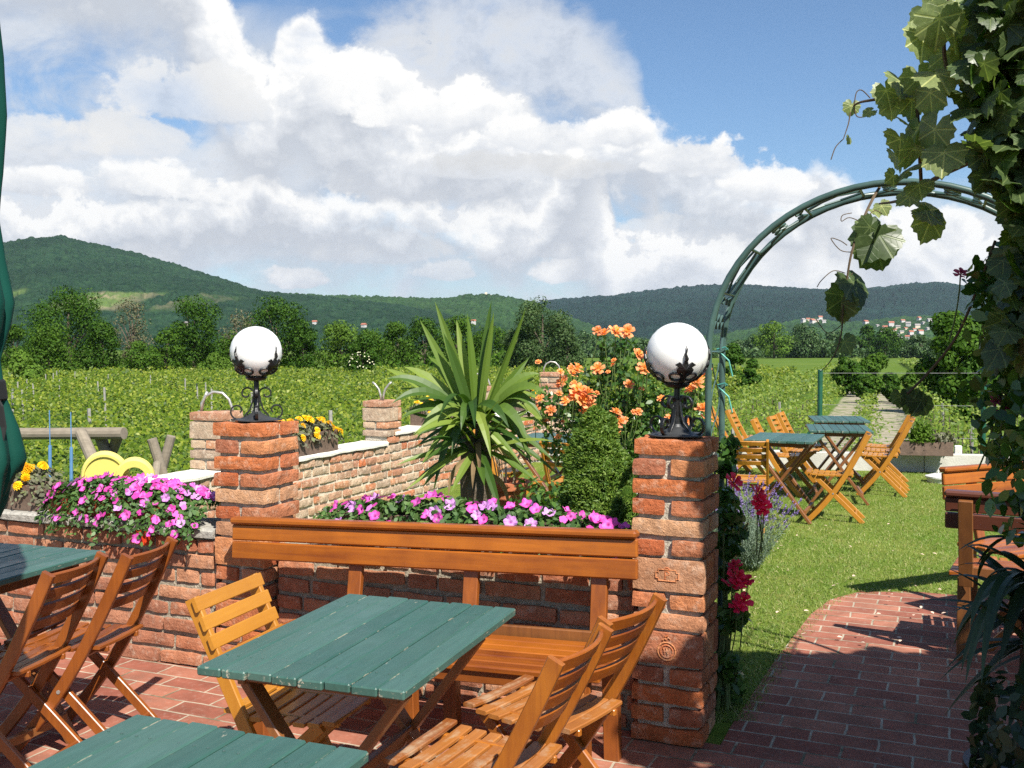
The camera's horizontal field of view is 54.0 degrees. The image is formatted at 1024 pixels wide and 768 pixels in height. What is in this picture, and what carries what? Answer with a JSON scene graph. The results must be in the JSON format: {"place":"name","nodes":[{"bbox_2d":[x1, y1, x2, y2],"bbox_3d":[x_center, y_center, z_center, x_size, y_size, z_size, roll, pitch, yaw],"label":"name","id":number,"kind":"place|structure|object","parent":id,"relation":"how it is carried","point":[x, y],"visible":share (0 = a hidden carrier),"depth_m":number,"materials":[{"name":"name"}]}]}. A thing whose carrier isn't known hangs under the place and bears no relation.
{"place":"outdoors","nodes":[
{"label":"outdoors","id":0,"kind":"place"},
{"bbox_2d":[3,234,548,349],"bbox_3d":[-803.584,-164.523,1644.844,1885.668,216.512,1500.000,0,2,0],"label":"hill","id":1,"kind":"structure","parent":0,"point":[40,267],"depth_m":1354.76,"materials":[{"name":"plant"}]},
{"bbox_2d":[291,293,643,345],"bbox_3d":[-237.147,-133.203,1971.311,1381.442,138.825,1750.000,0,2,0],"label":"hill","id":2,"kind":"structure","parent":0,"point":[504,309],"depth_m":1872.98,"materials":[{"name":"plant"}]},
{"bbox_2d":[0,0,1003,301],"label":"sky","id":3,"kind":"structure","parent":0,"point":[524,149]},
{"bbox_2d":[0,591,1019,767],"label":"terrace paving","id":4,"kind":"structure","parent":0,"point":[881,695],"depth_m":4.46,"materials":[{"name":"brick"}]},
{"bbox_2d":[0,27,26,516],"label":"folded parasol","id":5,"kind":"object","parent":4,"relation":"on","point":[13,457],"visible":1,"depth_m":2.62,"materials":[{"name":"green fabric"}]},
{"bbox_2d":[0,543,105,752],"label":"garden table","id":6,"kind":"object","parent":4,"relation":"on","point":[23,565],"visible":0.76,"depth_m":4.02,"materials":[{"name":"green paint"}]},
{"bbox_2d":[0,551,108,767],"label":"folding chair","id":7,"kind":"object","parent":4,"relation":"on","point":[19,662],"visible":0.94,"depth_m":3.74,"materials":[{"name":"red wood"}]},
{"bbox_2d":[4,536,177,751],"bbox_3d":[-1.676,1.047,4.038,0.562,0.826,0.366,0,2,10],"label":"folding chair","id":8,"kind":"object","parent":4,"relation":"on","point":[93,637],"visible":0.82,"depth_m":3.96,"materials":[{"name":"red wood"}]},
{"bbox_2d":[0,509,221,666],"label":"brick wall","id":9,"kind":"structure","parent":4,"relation":"on","point":[168,632],"depth_m":5.07,"materials":[{"name":"red brick"}]},
{"bbox_2d":[5,479,55,511],"bbox_3d":[-2.715,0.611,5.551,0.420,0.140,0.170,1,2,23],"label":"flower trough","id":10,"kind":"object","parent":9,"relation":"on","point":[22,503],"visible":0.36,"depth_m":5.43,"materials":[{"name":"brown concrete"}]},
{"bbox_2d":[10,461,65,505],"bbox_3d":[-2.700,0.536,5.545,0.532,0.243,0.281,1,2,23],"label":"marigold plant","id":11,"kind":"object","parent":10,"relation":"in","point":[33,473],"visible":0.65,"depth_m":5.42,"materials":[{"name":"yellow plant"}]},
{"bbox_2d":[49,491,187,521],"bbox_3d":[-2.071,0.636,5.277,0.800,0.110,0.170,1,2,23],"label":"flower trough","id":12,"kind":"object","parent":9,"relation":"on","point":[107,514],"visible":0.16,"depth_m":5.22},
{"bbox_2d":[34,471,220,549],"bbox_3d":[-1.953,0.642,5.195,1.068,0.374,0.416,1,2,23],"label":"petunia plant","id":13,"kind":"object","parent":12,"relation":"in","point":[176,491],"visible":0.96,"depth_m":5.05,"materials":[{"name":"pink plant"}]},
{"bbox_2d":[28,714,367,767],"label":"garden table","id":14,"kind":"object","parent":4,"relation":"on","point":[139,741],"visible":1,"depth_m":2.11,"materials":[{"name":"green paint"}]},
{"bbox_2d":[213,420,299,651],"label":"brick pillar","id":15,"kind":"structure","parent":4,"relation":"on","point":[257,475],"depth_m":4.82,"materials":[{"name":"brick"}]},
{"bbox_2d":[230,326,282,421],"bbox_3d":[-1.247,-0.053,4.899,0.257,0.457,0.257,0,2,6],"label":"globe lamp","id":16,"kind":"object","parent":15,"relation":"on","point":[255,354],"visible":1,"depth_m":4.82,"materials":[{"name":"white glass"}]},
{"bbox_2d":[185,572,372,745],"bbox_3d":[-0.740,1.079,3.311,0.526,0.814,0.384,1,2,18],"label":"folding chair","id":17,"kind":"object","parent":4,"relation":"on","point":[321,716],"visible":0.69,"depth_m":3.26,"materials":[{"name":"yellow wood"}]},
{"bbox_2d":[197,594,514,767],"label":"garden table","id":18,"kind":"object","parent":4,"relation":"on","point":[393,654],"visible":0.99,"depth_m":2.83,"materials":[{"name":"green paint"}]},
{"bbox_2d":[230,516,639,767],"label":"garden bench","id":19,"kind":"object","parent":4,"relation":"on","point":[504,654],"visible":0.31,"depth_m":4.11,"materials":[{"name":"brown wood"}]},
{"bbox_2d":[277,542,636,730],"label":"brick wall","id":20,"kind":"structure","parent":4,"relation":"on","point":[304,588],"depth_m":4.42,"materials":[{"name":"brick"}]},
{"bbox_2d":[337,507,600,556],"bbox_3d":[-0.207,0.679,4.549,1.250,0.160,0.190,1,2,23],"label":"flower trough","id":21,"kind":"object","parent":20,"relation":"on","point":[418,511],"visible":0.06,"depth_m":4.55,"materials":[{"name":"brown wood"}]},
{"bbox_2d":[313,490,632,557],"bbox_3d":[-0.211,0.603,4.497,1.550,0.238,0.363,1,2,23],"label":"petunia plant","id":22,"kind":"object","parent":21,"relation":"in","point":[508,513],"visible":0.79,"depth_m":4.44,"materials":[{"name":"pink plant"}]},
{"bbox_2d":[383,622,613,767],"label":"folding chair","id":23,"kind":"object","parent":4,"relation":"on","point":[517,748],"visible":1,"depth_m":2.83,"materials":[{"name":"brown wood"}]},
{"bbox_2d":[463,592,666,767],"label":"folding chair","id":24,"kind":"object","parent":4,"relation":"on","point":[589,715],"visible":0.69,"depth_m":3.22,"materials":[{"name":"brown wood"}]},
{"bbox_2d":[631,434,719,748],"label":"brick pillar","id":25,"kind":"structure","parent":4,"relation":"on","point":[675,501],"depth_m":3.99,"materials":[{"name":"brick"}]},
{"bbox_2d":[643,323,710,436],"bbox_3d":[0.671,-0.021,4.082,0.257,0.457,0.257,-1,3,-31],"label":"globe lamp","id":26,"kind":"object","parent":25,"relation":"on","point":[677,357],"visible":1,"depth_m":4.01,"materials":[{"name":"white glass"}]},
{"bbox_2d":[705,178,996,697],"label":"garden arch","id":27,"kind":"structure","parent":4,"relation":"on","point":[780,228],"depth_m":4.21,"materials":[{"name":"metal"}]},
{"bbox_2d":[816,0,1023,416],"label":"grape vine","id":28,"kind":"object","parent":4,"relation":"on","point":[980,60],"visible":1,"depth_m":2.87,"materials":[{"name":"green plant"}]},
{"bbox_2d":[939,463,1023,629],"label":"garden bench","id":29,"kind":"object","parent":4,"relation":"on","point":[967,476],"visible":0.4,"depth_m":5.94,"materials":[{"name":"brown wood"}]},
{"bbox_2d":[944,489,1023,661],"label":"garden bench","id":30,"kind":"object","parent":4,"relation":"on","point":[964,519],"visible":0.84,"depth_m":4.96,"materials":[{"name":"brown wood"}]},
{"bbox_2d":[949,237,1023,547],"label":"rose bush","id":31,"kind":"object","parent":4,"relation":"on","point":[1008,383],"visible":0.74,"depth_m":3.03,"materials":[{"name":"green plant"}]},
{"bbox_2d":[962,743,1014,767],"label":"plant pot","id":32,"kind":"object","parent":4,"relation":"on","point":[967,755],"visible":0.2,"depth_m":3.05,"materials":[{"name":"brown ceramic"}]},
{"bbox_2d":[915,503,1023,761],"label":"spiky plant","id":33,"kind":"object","parent":32,"relation":"in","point":[999,585],"visible":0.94,"depth_m":2.88,"materials":[{"name":"green plant"}]},
{"bbox_2d":[960,665,1023,767],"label":"leafy shrub","id":34,"kind":"object","parent":4,"relation":"on","point":[996,733],"visible":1,"depth_m":2.83,"materials":[{"name":"green plant"}]},
{"bbox_2d":[3,348,1023,481],"bbox_3d":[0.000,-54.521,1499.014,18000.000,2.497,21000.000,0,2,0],"label":"ground","id":35,"kind":"structure","parent":0,"point":[893,416],"depth_m":49.37,"materials":[{"name":"plant"}]},
{"bbox_2d":[7,349,47,400],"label":"green bush","id":36,"kind":"object","parent":35,"relation":"on","point":[25,365],"visible":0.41,"depth_m":59.65,"materials":[{"name":"green plant"}]},
{"bbox_2d":[19,319,83,371],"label":"leafy tree","id":37,"kind":"object","parent":35,"relation":"on","point":[44,343],"visible":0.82,"depth_m":91.44,"materials":[{"name":"green plant"}]},
{"bbox_2d":[16,284,119,368],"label":"leafy tree","id":38,"kind":"object","parent":35,"relation":"on","point":[78,309],"visible":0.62,"depth_m":98.95,"materials":[{"name":"green plant"}]},
{"bbox_2d":[20,427,127,459],"bbox_3d":[-4.524,1.015,9.990,3.256,1.230,1.122,1,3,30],"label":"log swing","id":39,"kind":"object","parent":35,"relation":"on","point":[101,436],"visible":0.31,"depth_m":9.72,"materials":[{"name":"brown wood"}]},
{"bbox_2d":[80,319,122,370],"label":"leafy tree","id":40,"kind":"object","parent":35,"relation":"on","point":[100,332],"visible":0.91,"depth_m":95.30,"materials":[{"name":"green plant"}]},
{"bbox_2d":[81,451,129,479],"bbox_3d":[-3.617,1.421,8.961,0.410,1.662,0.173,0,2,-12],"label":"play disc","id":41,"kind":"object","parent":35,"relation":"on","point":[100,463],"visible":0.4,"depth_m":8.88,"materials":[{"name":"yellow plastic"}]},
{"bbox_2d":[111,296,154,363],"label":"bare tree","id":42,"kind":"object","parent":35,"relation":"on","point":[134,310],"visible":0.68,"depth_m":111.66,"materials":[{"name":"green plant"}]},
{"bbox_2d":[114,340,164,372],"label":"green bush","id":43,"kind":"object","parent":35,"relation":"on","point":[151,359],"visible":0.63,"depth_m":93.96,"materials":[{"name":"green plant"}]},
{"bbox_2d":[147,435,175,474],"bbox_3d":[-3.183,0.908,9.174,0.349,0.850,0.769,-1,2,-22],"label":"log trestle","id":44,"kind":"object","parent":35,"relation":"on","point":[161,460],"visible":0.39,"depth_m":9.23,"materials":[{"name":"brown wood"}]},
{"bbox_2d":[148,327,185,370],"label":"leafy tree","id":45,"kind":"object","parent":35,"relation":"on","point":[168,360],"visible":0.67,"depth_m":98.53,"materials":[{"name":"green plant"}]},
{"bbox_2d":[163,294,228,368],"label":"leafy tree","id":46,"kind":"object","parent":35,"relation":"on","point":[194,343],"visible":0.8,"depth_m":100.88,"materials":[{"name":"green plant"}]},
{"bbox_2d":[6,367,433,408],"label":"vine row","id":47,"kind":"object","parent":35,"relation":"on","point":[211,376],"visible":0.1,"depth_m":57.45,"materials":[{"name":"green plant"}]},
{"bbox_2d":[7,365,500,411],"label":"vine row","id":48,"kind":"object","parent":35,"relation":"on","point":[146,382],"visible":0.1,"depth_m":53.16,"materials":[{"name":"green plant"}]},
{"bbox_2d":[7,365,537,418],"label":"vine row","id":49,"kind":"object","parent":35,"relation":"on","point":[223,380],"visible":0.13,"depth_m":49.90,"materials":[{"name":"green plant"}]},
{"bbox_2d":[243,295,320,366],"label":"leafy tree","id":50,"kind":"object","parent":35,"relation":"on","point":[275,309],"visible":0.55,"depth_m":103.17,"materials":[{"name":"green plant"}]},
{"bbox_2d":[7,364,557,422],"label":"vine row","id":51,"kind":"object","parent":35,"relation":"on","point":[314,378],"visible":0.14,"depth_m":46.93,"materials":[{"name":"green plant"}]},
{"bbox_2d":[1,347,565,370],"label":"hedge undergrowth","id":52,"kind":"object","parent":35,"relation":"on","point":[497,358],"visible":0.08,"depth_m":116.19,"materials":[{"name":"green plant"}]},
{"bbox_2d":[8,366,583,427],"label":"vine row","id":53,"kind":"object","parent":35,"relation":"on","point":[250,382],"visible":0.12,"depth_m":42.45,"materials":[{"name":"green plant"}]},
{"bbox_2d":[8,366,588,427],"bbox_3d":[-3.734,-0.044,63.320,2.007,2.447,82.080,1,2,20],"label":"vine row","id":54,"kind":"object","parent":35,"relation":"on","point":[166,387],"visible":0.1,"depth_m":37.34,"materials":[{"name":"green plant"}]},
{"bbox_2d":[287,318,319,368],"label":"leafy tree","id":55,"kind":"object","parent":35,"relation":"on","point":[308,339],"visible":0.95,"depth_m":102.41,"materials":[{"name":"green plant"}]},
{"bbox_2d":[7,364,630,430],"bbox_3d":[-1.745,-0.020,62.004,2.279,2.663,85.071,1,2,20],"label":"vine row","id":56,"kind":"object","parent":35,"relation":"on","point":[175,395],"visible":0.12,"depth_m":35.22,"materials":[{"name":"green plant"}]},
{"bbox_2d":[8,365,645,449],"bbox_3d":[0.621,0.037,61.146,2.187,2.660,89.145,1,2,20],"label":"vine row","id":57,"kind":"object","parent":35,"relation":"on","point":[185,400],"visible":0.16,"depth_m":30.83,"materials":[{"name":"green plant"}]},
{"bbox_2d":[14,370,642,462],"bbox_3d":[2.715,0.057,59.770,2.171,2.569,92.065,1,2,20],"label":"vine row","id":58,"kind":"object","parent":35,"relation":"on","point":[174,402],"visible":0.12,"depth_m":26.90,"materials":[{"name":"green plant"}]},
{"bbox_2d":[314,319,358,370],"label":"leafy tree","id":59,"kind":"object","parent":35,"relation":"on","point":[346,333],"visible":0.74,"depth_m":116.98,"materials":[{"name":"green plant"}]},
{"bbox_2d":[135,404,569,518],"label":"garden wall","id":60,"kind":"structure","parent":35,"relation":"on","point":[368,466],"depth_m":9.74,"materials":[{"name":"brick"}]},
{"bbox_2d":[189,410,242,469],"bbox_3d":[-2.326,0.437,7.913,0.300,0.451,0.299,1,2,23],"label":"brick post","id":61,"kind":"object","parent":60,"relation":"on","point":[203,453],"visible":0.6,"depth_m":7.79,"materials":[{"name":"brick"}]},
{"bbox_2d":[293,429,337,455],"bbox_3d":[-1.880,0.529,8.912,0.200,0.190,0.920,1,2,23],"label":"flower trough","id":62,"kind":"object","parent":60,"relation":"on","point":[315,447],"visible":0.41,"depth_m":9.01,"materials":[{"name":"brown concrete"}]},
{"bbox_2d":[282,415,344,447],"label":"marigold plant","id":63,"kind":"object","parent":62,"relation":"in","point":[310,423],"visible":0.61,"depth_m":8.95,"materials":[{"name":"yellow plant"}]},
{"bbox_2d":[363,399,401,436],"bbox_3d":[-1.326,0.346,10.256,0.302,0.373,0.300,1,2,23],"label":"brick post","id":64,"kind":"object","parent":60,"relation":"on","point":[381,418],"visible":1,"depth_m":10.14,"materials":[{"name":"brick"}]},
{"bbox_2d":[344,333,380,373],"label":"flowering elder","id":65,"kind":"object","parent":35,"relation":"on","point":[361,359],"visible":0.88,"depth_m":87.49,"materials":[{"name":"green plant"}]},
{"bbox_2d":[10,365,717,473],"bbox_3d":[4.376,0.104,56.992,2.116,2.813,98.073,1,2,20],"label":"vine row","id":66,"kind":"object","parent":35,"relation":"on","point":[17,402],"visible":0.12,"depth_m":23.98,"materials":[{"name":"green plant"}]},
{"bbox_2d":[17,365,743,480],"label":"vine row","id":67,"kind":"object","parent":35,"relation":"on","point":[89,421],"visible":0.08,"depth_m":19.63,"materials":[{"name":"green plant"}]},
{"bbox_2d":[16,364,772,481],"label":"vine row","id":68,"kind":"object","parent":35,"relation":"on","point":[137,428],"visible":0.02,"depth_m":18.21,"materials":[{"name":"green plant"}]},
{"bbox_2d":[378,321,415,367],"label":"leafy tree","id":69,"kind":"object","parent":35,"relation":"on","point":[395,329],"visible":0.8,"depth_m":121.15,"materials":[{"name":"green plant"}]},
{"bbox_2d":[23,365,796,481],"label":"vine row","id":70,"kind":"object","parent":35,"relation":"on","point":[767,375],"visible":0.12,"depth_m":15.89,"materials":[{"name":"green plant"}]},
{"bbox_2d":[404,315,443,367],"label":"leafy tree","id":71,"kind":"object","parent":35,"relation":"on","point":[428,324],"visible":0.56,"depth_m":123.33,"materials":[{"name":"green plant"}]},
{"bbox_2d":[505,295,573,368],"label":"leafy tree","id":72,"kind":"object","parent":35,"relation":"on","point":[532,346],"visible":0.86,"depth_m":106.98,"materials":[{"name":"green plant"}]},
{"bbox_2d":[548,323,587,370],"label":"leafy tree","id":73,"kind":"object","parent":35,"relation":"on","point":[573,354],"visible":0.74,"depth_m":105.40,"materials":[{"name":"green plant"}]},
{"bbox_2d":[570,357,850,439],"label":"vine row","id":74,"kind":"object","parent":35,"relation":"on","point":[779,383],"visible":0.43,"depth_m":58.27,"materials":[{"name":"green plant"}]},
{"bbox_2d":[622,357,859,442],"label":"vine row","id":75,"kind":"object","parent":35,"relation":"on","point":[800,388],"visible":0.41,"depth_m":42.73,"materials":[{"name":"green plant"}]},
{"bbox_2d":[546,345,962,357],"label":"hedge undergrowth","id":76,"kind":"object","parent":35,"relation":"on","point":[755,352],"visible":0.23,"depth_m":347.18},
{"bbox_2d":[751,320,796,358],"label":"leafy tree","id":77,"kind":"object","parent":35,"relation":"on","point":[779,344],"visible":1,"depth_m":328.17,"materials":[{"name":"green plant"}]},
{"bbox_2d":[548,448,1009,472],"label":"retaining wall","id":78,"kind":"structure","parent":35,"relation":"on","point":[901,463],"depth_m":12.68,"materials":[{"name":"white paint"}]},
{"bbox_2d":[898,440,953,455],"bbox_3d":[5.104,0.792,12.423,0.620,0.170,0.220,0,2,12],"label":"flower trough","id":79,"kind":"object","parent":78,"relation":"on","point":[926,449],"visible":0.72,"depth_m":12.31,"materials":[{"name":"brown concrete"}]},
{"bbox_2d":[712,380,845,449],"bbox_3d":[11.292,0.804,38.005,2.086,1.968,50.016,1,2,20],"label":"vine row","id":80,"kind":"object","parent":35,"relation":"on","point":[808,405],"visible":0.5,"depth_m":31.91,"materials":[{"name":"green plant"}]},
{"bbox_2d":[786,323,822,357],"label":"leafy tree","id":81,"kind":"object","parent":35,"relation":"on","point":[804,338],"visible":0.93,"depth_m":341.38,"materials":[{"name":"green plant"}]},
{"bbox_2d":[830,356,868,396],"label":"green bush","id":82,"kind":"object","parent":35,"relation":"on","point":[846,372],"visible":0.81,"depth_m":65.60,"materials":[{"name":"green plant"}]},
{"bbox_2d":[834,390,892,450],"bbox_3d":[12.954,1.194,36.431,1.897,1.489,47.917,1,2,20],"label":"vine row","id":83,"kind":"object","parent":35,"relation":"on","point":[868,402],"visible":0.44,"depth_m":37.31,"materials":[{"name":"green plant"}]},
{"bbox_2d":[859,352,888,394],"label":"green bush","id":84,"kind":"object","parent":35,"relation":"on","point":[875,363],"visible":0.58,"depth_m":67.52,"materials":[{"name":"green plant"}]},
{"bbox_2d":[867,326,905,355],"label":"leafy tree","id":85,"kind":"object","parent":35,"relation":"on","point":[885,338],"visible":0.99,"depth_m":332.68,"materials":[{"name":"green plant"}]},
{"bbox_2d":[914,310,984,408],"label":"leafy tree","id":86,"kind":"object","parent":35,"relation":"on","point":[943,380],"visible":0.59,"depth_m":45.40,"materials":[{"name":"green plant"}]},
{"bbox_2d":[899,384,1017,453],"bbox_3d":[15.296,0.810,36.947,2.223,2.066,49.048,1,2,20],"label":"vine row","id":87,"kind":"object","parent":35,"relation":"on","point":[944,419],"visible":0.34,"depth_m":25.62,"materials":[{"name":"green plant"}]},
{"bbox_2d":[945,357,999,420],"bbox_3d":[18.610,0.206,40.098,2.346,2.720,1.990,0,2,0],"label":"green bush","id":88,"kind":"object","parent":35,"relation":"on","point":[969,368],"visible":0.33,"depth_m":39.75,"materials":[{"name":"green plant"}]},
{"bbox_2d":[415,462,1017,744],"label":"lawn","id":89,"kind":"structure","parent":0,"point":[717,733],"depth_m":7.64,"materials":[{"name":"plant"}]},
{"bbox_2d":[508,476,560,509],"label":"leafy shrub","id":90,"kind":"object","parent":89,"relation":"on","point":[554,503],"visible":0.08,"depth_m":6.12,"materials":[{"name":"green plant"}]},
{"bbox_2d":[558,404,635,557],"bbox_3d":[0.437,0.749,5.083,0.417,1.307,0.426,0,2,0],"label":"conical spruce","id":91,"kind":"object","parent":89,"relation":"on","point":[596,462],"visible":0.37,"depth_m":4.96,"materials":[{"name":"green plant"}]},
{"bbox_2d":[525,324,713,494],"bbox_3d":[0.706,0.479,6.532,1.252,1.738,0.878,0,2,0],"label":"rose bush","id":92,"kind":"object","parent":89,"relation":"on","point":[581,396],"visible":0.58,"depth_m":6.52,"materials":[{"name":"orange plant"}]},
{"bbox_2d":[609,486,638,558],"bbox_3d":[0.552,0.944,4.778,0.208,0.941,0.211,0,2,0],"label":"conical spruce","id":93,"kind":"object","parent":89,"relation":"on","point":[621,509],"visible":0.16,"depth_m":4.72,"materials":[{"name":"green plant"}]},
{"bbox_2d":[713,434,772,711],"bbox_3d":[0.969,0.828,4.363,0.233,1.210,0.388,0,2,0],"label":"rose bush","id":94,"kind":"object","parent":89,"relation":"on","point":[733,614],"visible":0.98,"depth_m":4.31,"materials":[{"name":"green plant"}]},
{"bbox_2d":[727,439,768,532],"bbox_3d":[2.038,0.866,8.695,0.366,0.826,0.562,1,2,15],"label":"folding chair","id":95,"kind":"object","parent":89,"relation":"on","point":[758,478],"visible":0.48,"depth_m":8.49,"materials":[{"name":"orange wood"}]},
{"bbox_2d":[713,479,801,567],"bbox_3d":[1.654,0.984,7.152,0.796,0.621,0.700,1,3,27],"label":"lavender bush","id":96,"kind":"object","parent":89,"relation":"on","point":[747,556],"visible":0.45,"depth_m":7.03,"materials":[{"name":"plant"}]},
{"bbox_2d":[750,417,804,497],"bbox_3d":[2.839,0.785,10.760,0.562,0.826,0.366,1,2,19],"label":"folding chair","id":97,"kind":"object","parent":89,"relation":"on","point":[757,428],"visible":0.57,"depth_m":10.62,"materials":[{"name":"orange wood"}]},
{"bbox_2d":[743,432,824,524],"bbox_3d":[2.530,0.865,9.321,0.606,0.757,0.835,1,2,24],"label":"garden table","id":98,"kind":"object","parent":89,"relation":"on","point":[807,442],"visible":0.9,"depth_m":9.11,"materials":[{"name":"green paint"}]},
{"bbox_2d":[766,414,821,491],"bbox_3d":[3.142,0.767,11.217,0.562,0.826,0.366,1,2,26],"label":"folding chair","id":99,"kind":"object","parent":89,"relation":"on","point":[774,429],"visible":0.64,"depth_m":11.14,"materials":[{"name":"orange wood"}]},
{"bbox_2d":[806,431,871,522],"bbox_3d":[2.990,0.846,9.188,0.562,0.826,0.366,1,2,20],"label":"folding chair","id":100,"kind":"object","parent":89,"relation":"on","point":[817,475],"visible":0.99,"depth_m":9.08,"materials":[{"name":"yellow wood"}]},
{"bbox_2d":[808,416,870,484],"bbox_3d":[3.780,0.774,11.659,0.607,0.757,0.835,0,2,12],"label":"garden table","id":101,"kind":"object","parent":89,"relation":"on","point":[846,420],"visible":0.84,"depth_m":11.40,"materials":[{"name":"green paint"}]},
{"bbox_2d":[806,424,873,505],"bbox_3d":[3.360,0.825,10.360,0.607,0.757,0.835,1,2,14],"label":"garden table","id":102,"kind":"object","parent":89,"relation":"on","point":[853,431],"visible":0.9,"depth_m":10.09,"materials":[{"name":"green paint"}]},
{"bbox_2d":[856,419,913,497],"bbox_3d":[3.989,0.786,10.733,0.562,0.826,0.366,1,2,23],"label":"folding chair","id":103,"kind":"object","parent":89,"relation":"on","point":[883,473],"visible":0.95,"depth_m":10.62,"materials":[{"name":"orange wood"}]},
{"bbox_2d":[537,282,986,338],"bbox_3d":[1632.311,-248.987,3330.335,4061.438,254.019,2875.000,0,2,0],"label":"hill","id":104,"kind":"structure","parent":0,"point":[647,314],"depth_m":2780.90,"materials":[{"name":"plant"}]},
{"bbox_2d":[703,315,975,348],"bbox_3d":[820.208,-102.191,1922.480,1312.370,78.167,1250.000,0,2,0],"label":"village slope","id":105,"kind":"structure","parent":0,"point":[853,327],"depth_m":1817.62,"materials":[{"name":"plant"}]},
{"bbox_3d":[-0.229,1.136,6.549,0.420,0.420,0.420,0,2,0],"label":"terracotta pot","id":106,"kind":"object","parent":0,"visible":0},
{"bbox_2d":[385,300,556,507],"bbox_3d":[-0.242,0.233,6.493,1.115,1.561,1.034,-1,2,-15],"label":"yucca plant","id":107,"kind":"object","parent":106,"relation":"in","point":[463,401],"visible":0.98,"depth_m":6.46,"materials":[{"name":"green plant"}]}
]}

